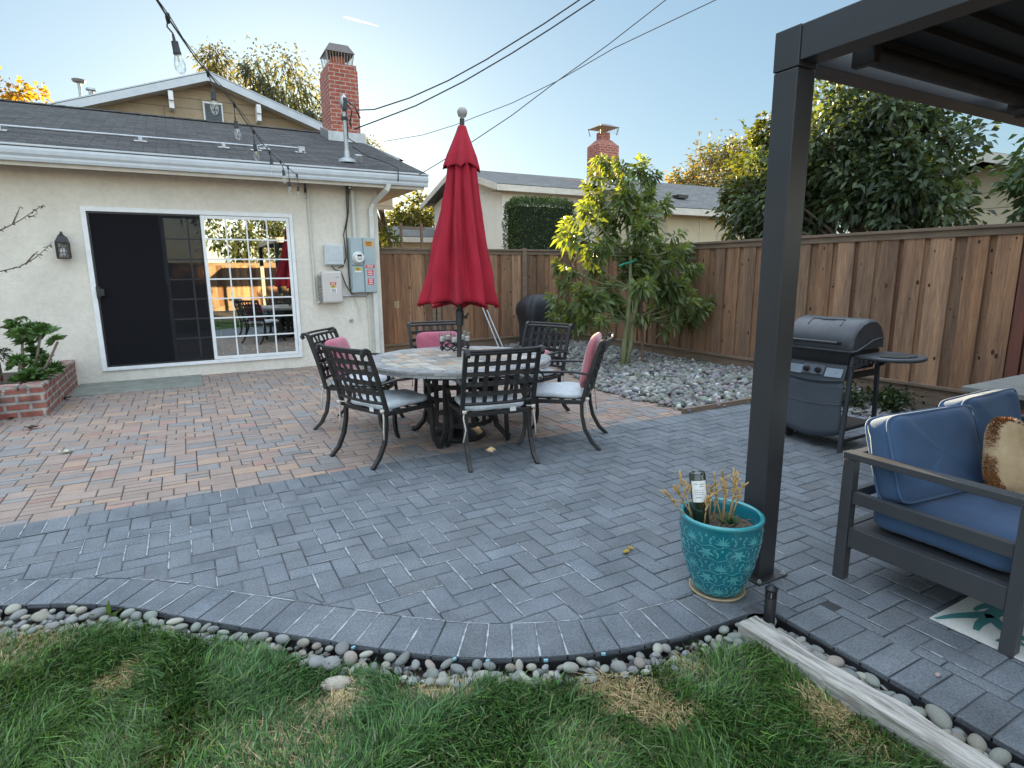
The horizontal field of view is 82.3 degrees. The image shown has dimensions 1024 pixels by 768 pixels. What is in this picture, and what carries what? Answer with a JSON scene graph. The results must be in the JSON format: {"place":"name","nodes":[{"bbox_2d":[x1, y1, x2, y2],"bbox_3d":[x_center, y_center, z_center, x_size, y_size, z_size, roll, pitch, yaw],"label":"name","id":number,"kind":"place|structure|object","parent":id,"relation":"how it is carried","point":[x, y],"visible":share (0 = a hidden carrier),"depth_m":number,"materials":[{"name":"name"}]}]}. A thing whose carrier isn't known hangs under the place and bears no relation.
{"place":"outdoors","nodes":[
{"label":"outdoors","id":0,"kind":"place"},
{"bbox_2d":[68,374,202,397],"bbox_3d":[-5.110,0.025,8.071,1.500,0.042,0.960,-6,12,-28],"label":"concrete strip","id":1,"kind":"object","parent":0,"point":[113,387],"visible":0.8,"depth_m":7.99,"materials":[{"name":"concrete"}]},
{"bbox_2d":[0,365,680,527],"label":"tan paving","id":2,"kind":"structure","parent":0,"point":[18,443],"depth_m":5.44,"materials":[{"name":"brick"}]},
{"bbox_2d":[0,360,77,420],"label":"brick planter","id":3,"kind":"object","parent":2,"relation":"on","point":[35,398],"visible":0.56,"depth_m":6.28,"materials":[{"name":"brick"}]},
{"bbox_2d":[0,363,3,382],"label":"brick ledge","id":4,"kind":"object","parent":3,"relation":"in","point":[1,377],"visible":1,"depth_m":6.71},
{"bbox_2d":[0,205,51,326],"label":"bare shrub","id":5,"kind":"object","parent":4,"relation":"on","point":[29,259],"visible":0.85,"depth_m":6.57,"materials":[{"name":"brown plant"}]},
{"bbox_2d":[0,316,66,383],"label":"succulent bush","id":6,"kind":"object","parent":3,"relation":"on","point":[29,332],"visible":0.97,"depth_m":6.55,"materials":[{"name":"plant"}]},
{"bbox_2d":[300,327,404,430],"bbox_3d":[-1.566,-0.063,5.850,0.800,0.958,0.666,1,11,8],"label":"patio chair","id":7,"kind":"object","parent":2,"relation":"on","point":[320,362],"visible":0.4,"depth_m":5.66,"materials":[{"name":"brown metal"}]},
{"bbox_2d":[325,337,354,376],"bbox_3d":[-1.710,-0.263,5.832,0.131,0.397,0.473,-13,9,10],"label":"throw pillow","id":8,"kind":"object","parent":7,"relation":"on","point":[342,342],"visible":0.3,"depth_m":5.78,"materials":[{"name":"pink fabric"}]},
{"bbox_2d":[315,343,440,470],"bbox_3d":[-1.086,0.123,4.862,0.667,0.958,0.800,8,14,39],"label":"patio chair","id":9,"kind":"object","parent":2,"relation":"on","point":[381,402],"visible":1,"depth_m":4.68,"materials":[{"name":"brown metal"}]},
{"bbox_2d":[407,320,462,391],"bbox_3d":[-0.777,-0.199,6.524,0.667,0.958,0.800,-4,12,-20],"label":"patio chair","id":10,"kind":"object","parent":2,"relation":"on","point":[430,324],"visible":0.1,"depth_m":6.70,"materials":[{"name":"brown metal"}]},
{"bbox_2d":[416,331,456,347],"bbox_3d":[-0.834,-0.434,6.631,0.492,0.322,0.122,-4,0,-20],"label":"throw pillow","id":11,"kind":"object","parent":10,"relation":"on","point":[426,339],"visible":0.46,"depth_m":6.55,"materials":[{"name":"pink fabric"}]},
{"bbox_2d":[364,346,550,447],"bbox_3d":[-0.489,0.115,5.443,1.696,0.738,1.696,-6,12,-28],"label":"patio table","id":12,"kind":"object","parent":2,"relation":"on","point":[426,365],"visible":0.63,"depth_m":5.18,"materials":[{"name":"stone"}]},
{"bbox_2d":[440,340,469,351],"bbox_3d":[-0.575,-0.388,5.871,0.318,0.092,0.312,-6,12,-28],"label":"candle holder","id":13,"kind":"object","parent":12,"relation":"on","point":[451,347],"visible":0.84,"depth_m":5.78,"materials":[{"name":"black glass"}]},
{"bbox_2d":[417,107,498,442],"bbox_3d":[-0.485,-0.997,5.328,0.721,2.954,0.756,-6,12,-28],"label":"patio umbrella","id":14,"kind":"object","parent":2,"relation":"on","point":[460,276],"visible":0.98,"depth_m":5.19,"materials":[{"name":"red fabric"}]},
{"bbox_2d":[499,321,574,415],"bbox_3d":[0.194,-0.154,6.248,0.666,0.958,0.800,9,14,39],"label":"patio chair","id":15,"kind":"object","parent":2,"relation":"on","point":[562,335],"visible":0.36,"depth_m":6.32,"materials":[{"name":"brown metal"}]},
{"bbox_2d":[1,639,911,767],"bbox_3d":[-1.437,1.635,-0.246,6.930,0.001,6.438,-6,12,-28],"label":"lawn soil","id":16,"kind":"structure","parent":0,"point":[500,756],"depth_m":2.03,"materials":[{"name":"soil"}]},
{"bbox_2d":[0,614,1009,767],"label":"pebble filler","id":17,"kind":"object","parent":16,"relation":"on","point":[407,670],"visible":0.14,"depth_m":2.35,"materials":[{"name":"stone"}]},
{"bbox_2d":[4,604,21,614],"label":"river stone","id":18,"kind":"object","parent":17,"relation":"on","point":[11,609],"visible":0.93,"depth_m":2.67,"materials":[{"name":"stone"}]},
{"bbox_2d":[9,609,27,620],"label":"river stone","id":19,"kind":"object","parent":17,"relation":"on","point":[16,615],"visible":0.96,"depth_m":2.65,"materials":[{"name":"stone"}]},
{"bbox_2d":[30,611,49,621],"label":"river stone","id":20,"kind":"object","parent":17,"relation":"on","point":[39,616],"visible":0.98,"depth_m":2.63,"materials":[{"name":"stone"}]},
{"bbox_2d":[88,607,106,618],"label":"river stone","id":21,"kind":"object","parent":17,"relation":"on","point":[97,612],"visible":0.98,"depth_m":2.63,"materials":[{"name":"stone"}]},
{"bbox_2d":[89,600,122,621],"bbox_3d":[-1.825,1.024,2.648,0.140,0.098,0.070,-6,12,-28],"label":"weed","id":22,"kind":"object","parent":17,"relation":"on","point":[108,610],"visible":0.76,"depth_m":2.65,"materials":[{"name":"green plant"}]},
{"bbox_2d":[120,608,134,618],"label":"river stone","id":23,"kind":"object","parent":17,"relation":"on","point":[126,614],"visible":0.9,"depth_m":2.64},
{"bbox_2d":[143,611,157,620],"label":"river stone","id":24,"kind":"object","parent":17,"relation":"on","point":[149,614],"visible":0.84,"depth_m":2.62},
{"bbox_2d":[250,632,268,642],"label":"river stone","id":25,"kind":"object","parent":17,"relation":"on","point":[261,636],"visible":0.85,"depth_m":2.46,"materials":[{"name":"stone"}]},
{"bbox_2d":[275,634,289,643],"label":"river stone","id":26,"kind":"object","parent":17,"relation":"on","point":[284,638],"visible":0.97,"depth_m":2.44,"materials":[{"name":"stone"}]},
{"bbox_2d":[308,655,324,668],"bbox_3d":[-0.770,1.100,2.320,0.071,0.046,0.074,2,-10,-18],"label":"river stone","id":27,"kind":"object","parent":17,"relation":"on","point":[314,661],"visible":0.81,"depth_m":2.30,"materials":[{"name":"stone"}]},
{"bbox_2d":[322,656,340,671],"bbox_3d":[-0.713,1.103,2.308,0.074,0.048,0.062,4,15,-10],"label":"river stone","id":28,"kind":"object","parent":17,"relation":"on","point":[332,660],"visible":0.87,"depth_m":2.29,"materials":[{"name":"stone"}]},
{"bbox_2d":[335,641,348,655],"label":"river stone","id":29,"kind":"object","parent":17,"relation":"on","point":[341,648],"visible":0.95,"depth_m":2.37,"materials":[{"name":"stone"}]},
{"bbox_2d":[343,650,357,665],"bbox_3d":[-0.646,1.096,2.342,0.062,0.043,0.055,45,35,23],"label":"river stone","id":30,"kind":"object","parent":17,"relation":"on","point":[352,655],"visible":0.88,"depth_m":2.33,"materials":[{"name":"stone"}]},
{"bbox_2d":[395,651,409,665],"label":"river stone","id":31,"kind":"object","parent":17,"relation":"on","point":[402,659],"visible":0.99,"depth_m":2.31,"materials":[{"name":"stone"}]},
{"bbox_2d":[427,668,438,679],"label":"river stone","id":32,"kind":"object","parent":17,"relation":"on","point":[432,672],"visible":0.81,"depth_m":2.24,"materials":[{"name":"stone"}]},
{"bbox_2d":[436,676,448,686],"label":"river stone","id":33,"kind":"object","parent":17,"relation":"on","point":[441,681],"visible":1,"depth_m":2.19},
{"bbox_2d":[450,663,464,673],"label":"river stone","id":34,"kind":"object","parent":17,"relation":"on","point":[457,668],"visible":1,"depth_m":2.26,"materials":[{"name":"stone"}]},
{"bbox_2d":[610,660,626,672],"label":"river stone","id":35,"kind":"object","parent":17,"relation":"on","point":[617,666],"visible":0.92,"depth_m":2.27,"materials":[{"name":"stone"}]},
{"bbox_2d":[633,657,645,668],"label":"river stone","id":36,"kind":"object","parent":17,"relation":"on","point":[639,663],"visible":0.97,"depth_m":2.30,"materials":[{"name":"stone"}]},
{"bbox_2d":[763,584,777,624],"bbox_3d":[1.127,0.967,2.556,0.054,0.198,0.053,-6,12,-28],"label":"path light","id":37,"kind":"object","parent":17,"relation":"on","point":[770,602],"visible":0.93,"depth_m":2.54,"materials":[{"name":"black plastic"}]},
{"bbox_2d":[827,655,844,667],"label":"river stone","id":38,"kind":"object","parent":17,"relation":"on","point":[838,661],"visible":0.74,"depth_m":2.30,"materials":[{"name":"stone"}]},
{"bbox_2d":[865,672,880,687],"bbox_3d":[1.361,1.121,2.217,0.049,0.030,0.071,-5,15,-15],"label":"river stone","id":39,"kind":"object","parent":17,"relation":"on","point":[872,680],"visible":0.96,"depth_m":2.20,"materials":[{"name":"stone"}]},
{"bbox_2d":[892,694,910,705],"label":"river stone","id":40,"kind":"object","parent":17,"relation":"on","point":[906,700],"visible":0.56,"depth_m":2.09,"materials":[{"name":"stone"}]},
{"bbox_2d":[925,704,952,729],"bbox_3d":[1.473,1.151,2.020,0.061,0.051,0.100,-1,22,-3],"label":"river stone","id":41,"kind":"object","parent":17,"relation":"on","point":[939,717],"visible":0.92,"depth_m":2.00,"materials":[{"name":"stone"}]},
{"bbox_2d":[967,733,986,751],"bbox_3d":[1.518,1.171,1.911,0.054,0.045,0.070,29,20,19],"label":"river stone","id":42,"kind":"object","parent":17,"relation":"on","point":[976,740],"visible":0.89,"depth_m":1.90,"materials":[{"name":"stone"}]},
{"bbox_2d":[989,747,1011,765],"bbox_3d":[1.547,1.185,1.858,0.072,0.046,0.048,-23,19,-15],"label":"river stone","id":43,"kind":"object","parent":17,"relation":"on","point":[1002,756],"visible":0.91,"depth_m":1.85,"materials":[{"name":"stone"}]},
{"bbox_2d":[0,392,1004,767],"bbox_3d":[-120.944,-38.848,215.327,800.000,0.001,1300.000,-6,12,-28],"label":"ground","id":44,"kind":"structure","parent":0,"point":[579,674],"depth_m":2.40,"materials":[{"name":"green plant"}]},
{"bbox_2d":[0,66,52,102],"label":"autumn tree","id":45,"kind":"object","parent":44,"relation":"on","point":[17,95],"visible":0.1,"depth_m":17.78,"materials":[{"name":"yellow plant"}]},
{"bbox_2d":[0,43,428,384],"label":"stucco house","id":46,"kind":"structure","parent":44,"relation":"on","point":[174,211],"depth_m":8.69,"materials":[{"name":"paint"}]},
{"bbox_2d":[54,231,71,258],"bbox_3d":[-5.925,-1.830,7.725,0.144,0.352,0.187,-6,12,-28],"label":"wall lantern","id":47,"kind":"object","parent":46,"relation":"attached to","point":[61,238],"depth_m":7.67,"materials":[{"name":"black plastic"}]},
{"bbox_2d":[79,206,302,370],"bbox_3d":[-4.841,-1.399,8.626,3.175,2.235,0.325,-6,12,-28],"label":"sliding door","id":48,"kind":"structure","parent":46,"relation":"in","point":[148,269],"depth_m":8.47,"materials":[{"name":"white paint"}]},
{"bbox_2d":[156,0,307,197],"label":"string lights","id":49,"kind":"object","parent":46,"relation":"hanging from","point":[176,48],"visible":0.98,"depth_m":4.40,"materials":[{"name":"black plastic"}]},
{"bbox_2d":[306,184,320,303],"bbox_3d":[-3.139,-2.198,9.275,0.112,1.858,0.045,1,11,7],"label":"wall conduit","id":50,"kind":"object","parent":46,"relation":"attached to","point":[310,234],"depth_m":9.26,"materials":[{"name":"metal"}]},
{"bbox_2d":[317,271,342,302],"bbox_3d":[-2.939,-1.568,9.467,0.365,0.510,0.163,-6,12,-28],"label":"electrical box","id":51,"kind":"object","parent":46,"relation":"attached to","point":[331,290],"visible":1,"depth_m":9.40,"materials":[{"name":"metal"}]},
{"bbox_2d":[323,245,343,264],"bbox_3d":[-2.875,-2.078,9.438,0.300,0.320,0.112,-6,12,-28],"label":"junction box","id":52,"kind":"object","parent":46,"relation":"attached to","point":[333,254],"visible":1,"depth_m":9.39,"materials":[{"name":"plastic"}]},
{"bbox_2d":[345,190,352,293],"bbox_3d":[-2.653,-2.325,9.532,0.095,1.695,0.022,-11,15,-43],"label":"wall cable","id":53,"kind":"object","parent":46,"relation":"attached to","point":[346,239],"depth_m":9.50,"materials":[{"name":"black plastic"}]},
{"bbox_2d":[338,93,362,162],"bbox_3d":[-2.647,-4.115,9.460,0.400,1.050,0.387,-6,12,-28],"label":"service mast","id":54,"kind":"object","parent":46,"relation":"on","point":[344,106],"visible":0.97,"depth_m":9.38,"materials":[{"name":"metal"}]},
{"bbox_2d":[350,186,356,237],"bbox_3d":[-2.568,-2.782,9.485,0.061,0.840,0.061,-2,11,-6],"label":"service riser","id":55,"kind":"object","parent":46,"relation":"attached to","point":[353,212],"visible":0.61,"depth_m":9.46,"materials":[{"name":"paint"}]},
{"bbox_2d":[348,237,376,292],"bbox_3d":[-2.439,-1.950,9.631,0.420,0.890,0.242,-6,12,-28],"label":"electric panel","id":56,"kind":"object","parent":46,"relation":"attached to","point":[362,264],"visible":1,"depth_m":9.62,"materials":[{"name":"metal"}]},
{"bbox_2d":[363,238,376,291],"bbox_3d":[-2.349,-1.962,9.689,0.195,0.870,0.025,-6,12,-28],"label":"breaker door","id":57,"kind":"structure","parent":56,"relation":"in","point":[368,251],"depth_m":9.67,"materials":[{"name":"metal"}]},
{"bbox_2d":[358,0,579,110],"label":"overhead cable","id":58,"kind":"object","parent":46,"relation":"attached to","point":[474,65],"visible":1,"depth_m":9.45,"materials":[{"name":"black plastic"}]},
{"bbox_2d":[354,0,594,129],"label":"overhead cable","id":59,"kind":"object","parent":46,"relation":"attached to","point":[479,71],"visible":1,"depth_m":9.43,"materials":[{"name":"black plastic"}]},
{"bbox_2d":[419,0,665,174],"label":"overhead cable","id":60,"kind":"object","parent":46,"relation":"on","point":[556,81],"visible":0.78,"depth_m":8.69,"materials":[{"name":"black plastic"}]},
{"bbox_2d":[186,36,251,84],"bbox_3d":[-10.884,-7.904,22.761,2.403,10.101,2.207,-6,12,-28],"label":"eucalyptus tree","id":61,"kind":"object","parent":44,"relation":"on","point":[216,65],"visible":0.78,"depth_m":21.72,"materials":[{"name":"green plant"}]},
{"bbox_2d":[233,34,321,122],"bbox_3d":[-8.821,-8.316,24.177,4.681,10.349,5.310,6,13,31],"label":"eucalyptus tree","id":62,"kind":"object","parent":44,"relation":"on","point":[267,90],"visible":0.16,"depth_m":22.36,"materials":[{"name":"green plant"}]},
{"bbox_2d":[320,675,351,690],"bbox_3d":[-0.664,1.129,2.209,0.115,0.040,0.063,-3,11,-11],"label":"lawn rock","id":63,"kind":"object","parent":44,"relation":"on","point":[335,682],"visible":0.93,"depth_m":2.19,"materials":[{"name":"stone"}]},
{"bbox_2d":[361,130,390,246],"bbox_3d":[-4.543,-4.961,18.184,1.949,5.980,1.959,1,11,7],"label":"eucalyptus tree","id":64,"kind":"object","parent":44,"relation":"on","point":[382,215],"visible":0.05,"depth_m":18.51,"materials":[{"name":"green plant"}]},
{"bbox_2d":[378,222,404,247],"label":"garden tree","id":65,"kind":"object","parent":44,"relation":"on","point":[383,232],"visible":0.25,"depth_m":15.21,"materials":[{"name":"green plant"}]},
{"bbox_2d":[380,190,434,227],"bbox_3d":[-4.121,-6.603,28.098,3.091,5.458,5.243,7,13,35],"label":"garden tree","id":66,"kind":"object","parent":44,"relation":"on","point":[411,215],"visible":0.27,"depth_m":26.67,"materials":[{"name":"green plant"}]},
{"bbox_2d":[387,226,434,306],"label":"neighbour house","id":67,"kind":"structure","parent":44,"relation":"on","point":[411,238],"depth_m":21.39,"materials":[{"name":"yellow paint"}]},
{"bbox_2d":[379,246,572,352],"bbox_3d":[-0.563,-1.663,11.450,4.242,1.950,0.150,-6,12,-28],"label":"wooden fence","id":68,"kind":"object","parent":44,"relation":"on","point":[519,274],"visible":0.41,"depth_m":11.42,"materials":[{"name":"brown wood"}]},
{"bbox_2d":[0,607,1023,766],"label":"paving edging","id":69,"kind":"object","parent":44,"relation":"on","point":[623,656],"visible":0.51,"depth_m":2.37,"materials":[{"name":"black plastic"}]},
{"bbox_2d":[420,124,619,289],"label":"neighbour house","id":70,"kind":"structure","parent":44,"relation":"on","point":[497,190],"depth_m":18.89,"materials":[{"name":"beige paint"}]},
{"bbox_2d":[501,194,577,319],"bbox_3d":[0.770,-3.231,15.998,2.145,3.736,1.076,-6,12,-28],"label":"clipped hedge","id":71,"kind":"object","parent":44,"relation":"on","point":[531,227],"visible":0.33,"depth_m":15.41,"materials":[{"name":"green plant"}]},
{"bbox_2d":[562,662,578,672],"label":"river stone","id":72,"kind":"object","parent":44,"relation":"on","point":[573,667],"visible":0.97,"depth_m":2.25,"materials":[{"name":"stone"}]},
{"bbox_2d":[543,152,717,363],"bbox_3d":[1.826,-1.931,9.247,2.902,3.354,2.232,-6,12,-28],"label":"young tree","id":73,"kind":"object","parent":44,"relation":"on","point":[649,284],"visible":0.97,"depth_m":8.95,"materials":[{"name":"green plant"}]},
{"bbox_2d":[640,274,643,361],"bbox_3d":[2.081,-1.152,9.408,0.049,1.785,0.381,-1,11,-3],"label":"tree stake","id":74,"kind":"object","parent":44,"relation":"on","point":[641,338],"visible":0.39,"depth_m":9.39,"materials":[{"name":"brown wood"}]},
{"bbox_2d":[504,339,863,412],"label":"gravel","id":75,"kind":"structure","parent":44,"relation":"on","point":[681,382],"depth_m":7.94,"materials":[{"name":"gravel"}]},
{"bbox_2d":[516,294,561,346],"bbox_3d":[0.521,-1.199,11.347,0.789,1.060,0.579,-6,12,-28],"label":"covered grill","id":76,"kind":"object","parent":75,"relation":"on","point":[531,308],"visible":0.57,"depth_m":11.08,"materials":[{"name":"fabric"}]},
{"bbox_2d":[681,397,750,413],"bbox_3d":[2.474,0.232,6.580,1.520,0.090,0.035,-6,12,-28],"label":"edging board","id":77,"kind":"object","parent":75,"relation":"on","point":[713,406],"visible":0.31,"depth_m":6.41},
{"bbox_2d":[661,118,750,187],"bbox_3d":[10.249,-8.515,29.104,6.528,8.609,5.476,-6,12,-28],"label":"feathery tree","id":78,"kind":"object","parent":44,"relation":"on","point":[693,176],"visible":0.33,"depth_m":28.41,"materials":[{"name":"green plant"}]},
{"bbox_2d":[579,177,838,246],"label":"neighbour house","id":79,"kind":"structure","parent":44,"relation":"on","point":[692,204],"depth_m":17.54,"materials":[{"name":"yellow paint"}]},
{"bbox_2d":[705,110,770,240],"bbox_3d":[4.632,-2.831,11.075,1.886,4.311,1.758,2,11,11],"label":"screen tree","id":80,"kind":"object","parent":44,"relation":"on","point":[757,139],"visible":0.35,"depth_m":10.83,"materials":[{"name":"green plant"}]},
{"bbox_2d":[572,222,1023,413],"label":"wooden fence","id":81,"kind":"object","parent":44,"relation":"on","point":[948,302],"visible":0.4,"depth_m":6.78,"materials":[{"name":"wood"}]},
{"bbox_2d":[717,78,1002,239],"bbox_3d":[5.212,-2.686,9.182,2.534,4.773,3.990,-6,12,-28],"label":"screen tree","id":82,"kind":"object","parent":44,"relation":"on","point":[860,179],"visible":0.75,"depth_m":8.26,"materials":[{"name":"green plant"}]},
{"bbox_2d":[738,616,1001,767],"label":"landscape timber","id":83,"kind":"object","parent":44,"relation":"on","point":[902,719],"visible":0.77,"depth_m":2.02,"materials":[{"name":"wood"}]},
{"bbox_2d":[981,134,1023,224],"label":"screen tree","id":84,"kind":"object","parent":44,"relation":"on","point":[1014,189],"visible":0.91,"depth_m":7.12,"materials":[{"name":"green plant"}]},
{"bbox_2d":[0,403,1023,759],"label":"grey paving","id":85,"kind":"structure","parent":0,"point":[990,713],"depth_m":3.08,"materials":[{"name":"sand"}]},
{"bbox_2d":[442,345,544,472],"bbox_3d":[-0.172,0.134,4.766,0.667,0.958,0.800,-4,12,-20],"label":"patio chair","id":86,"kind":"object","parent":85,"relation":"on","point":[505,401],"visible":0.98,"depth_m":4.52,"materials":[{"name":"brown metal"}]},
{"bbox_2d":[517,332,615,450],"bbox_3d":[0.496,0.040,5.230,0.800,0.958,0.666,2,11,15],"label":"patio chair","id":87,"kind":"object","parent":85,"relation":"on","point":[557,392],"visible":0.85,"depth_m":5.03,"materials":[{"name":"brown metal"}]},
{"bbox_2d":[580,332,601,387],"bbox_3d":[0.692,-0.213,5.128,0.112,0.473,0.435,15,14,12],"label":"throw pillow","id":88,"kind":"object","parent":87,"relation":"on","point":[593,343],"visible":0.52,"depth_m":4.93,"materials":[{"name":"pink fabric"}]},
{"bbox_2d":[689,578,745,601],"bbox_3d":[0.978,0.971,2.796,0.256,0.015,0.256,-6,12,-28],"label":"pot saucer","id":89,"kind":"object","parent":85,"relation":"on","point":[716,599],"visible":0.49,"depth_m":2.71,"materials":[{"name":"ceramic"}]},
{"bbox_2d":[679,497,764,597],"bbox_3d":[0.976,0.781,2.759,0.377,0.380,0.377,-6,12,-28],"label":"glazed pot","id":90,"kind":"object","parent":89,"relation":"on","point":[720,561],"visible":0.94,"depth_m":2.63,"materials":[{"name":"teal ceramic"}]},
{"bbox_2d":[689,471,709,524],"bbox_3d":[0.875,0.554,2.740,0.078,0.297,0.118,-6,12,-28],"label":"wine bottle","id":91,"kind":"object","parent":90,"relation":"in","point":[697,481],"visible":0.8,"depth_m":2.70,"materials":[{"name":"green glass"}]},
{"bbox_2d":[659,467,751,527],"bbox_3d":[0.920,0.525,2.733,0.423,0.299,0.280,4,12,23],"label":"dried plant","id":92,"kind":"object","parent":90,"relation":"in","point":[724,518],"visible":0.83,"depth_m":2.71,"materials":[{"name":"beige plant"}]},
{"bbox_2d":[785,315,927,452],"bbox_3d":[2.867,-0.007,4.964,0.629,1.096,1.043,-7,13,-31],"label":"gas grill","id":93,"kind":"object","parent":85,"relation":"on","point":[830,354],"visible":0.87,"depth_m":4.91,"materials":[{"name":"metal"}]},
{"bbox_2d":[744,0,1023,585],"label":"pergola","id":94,"kind":"object","parent":85,"relation":"on","point":[964,56],"visible":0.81,"depth_m":2.60,"materials":[{"name":"metal"}]},
{"bbox_2d":[929,597,1023,661],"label":"outdoor rug","id":95,"kind":"object","parent":85,"relation":"on","point":[976,619],"visible":0.51,"depth_m":2.51,"materials":[{"name":"fabric"}]},
{"bbox_2d":[832,388,1023,658],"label":"outdoor sofa","id":96,"kind":"object","parent":95,"relation":"on","point":[944,514],"visible":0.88,"depth_m":2.68,"materials":[{"name":"fabric"}]},
{"bbox_2d":[981,416,1023,493],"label":"throw pillow","id":97,"kind":"object","parent":96,"relation":"on","point":[1003,456],"visible":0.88,"depth_m":2.70,"materials":[{"name":"fabric"}]},
{"bbox_2d":[961,374,1023,409],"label":"side table","id":98,"kind":"object","parent":85,"relation":"on","point":[1016,383],"visible":0.34,"depth_m":3.93,"materials":[{"name":"white metal"}]},
{"bbox_2d":[0,0,1023,233],"label":"sky","id":99,"kind":"structure","parent":0,"point":[670,83],"materials":[{"name":"blue"}]},
{"bbox_2d":[384,0,715,141],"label":"overhead cable","id":100,"kind":"object","parent":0,"point":[569,73],"visible":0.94,"depth_m":24.54,"materials":[{"name":"black plastic"}]},
{"bbox_2d":[842,393,1023,422],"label":"dirt strip","id":101,"kind":"object","parent":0,"point":[920,405],"depth_m":6.59,"materials":[{"name":"soil"}]},
{"bbox_2d":[842,381,885,408],"bbox_3d":[3.721,0.132,6.540,0.630,0.371,0.748,1,11,7],"label":"ground shrub","id":102,"kind":"object","parent":101,"relation":"on","point":[854,397],"visible":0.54,"depth_m":6.42,"materials":[{"name":"green plant"}]},
{"bbox_2d":[841,398,910,417],"bbox_3d":[3.885,0.262,6.429,0.918,0.125,1.452,-6,12,-28],"label":"gravel strip","id":103,"kind":"object","parent":101,"relation":"on","point":[860,411],"visible":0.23,"depth_m":6.20,"materials":[{"name":"gravel"}]},
{"bbox_2d":[870,389,920,413],"bbox_3d":[4.052,0.192,6.217,0.430,0.344,0.536,1,11,9],"label":"ground shrub","id":104,"kind":"object","parent":101,"relation":"on","point":[892,402],"visible":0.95,"depth_m":6.14,"materials":[{"name":"green plant"}]},
{"bbox_2d":[859,382,932,407],"bbox_3d":[4.242,0.156,6.486,0.701,0.345,0.669,7,13,32],"label":"ground shrub","id":105,"kind":"object","parent":101,"relation":"on","point":[887,389],"visible":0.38,"depth_m":6.47,"materials":[{"name":"green plant"}]},
{"bbox_2d":[864,151,1023,231],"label":"neighbour house","id":106,"kind":"structure","parent":0,"point":[995,204],"depth_m":11.61,"materials":[{"name":"yellow paint"}]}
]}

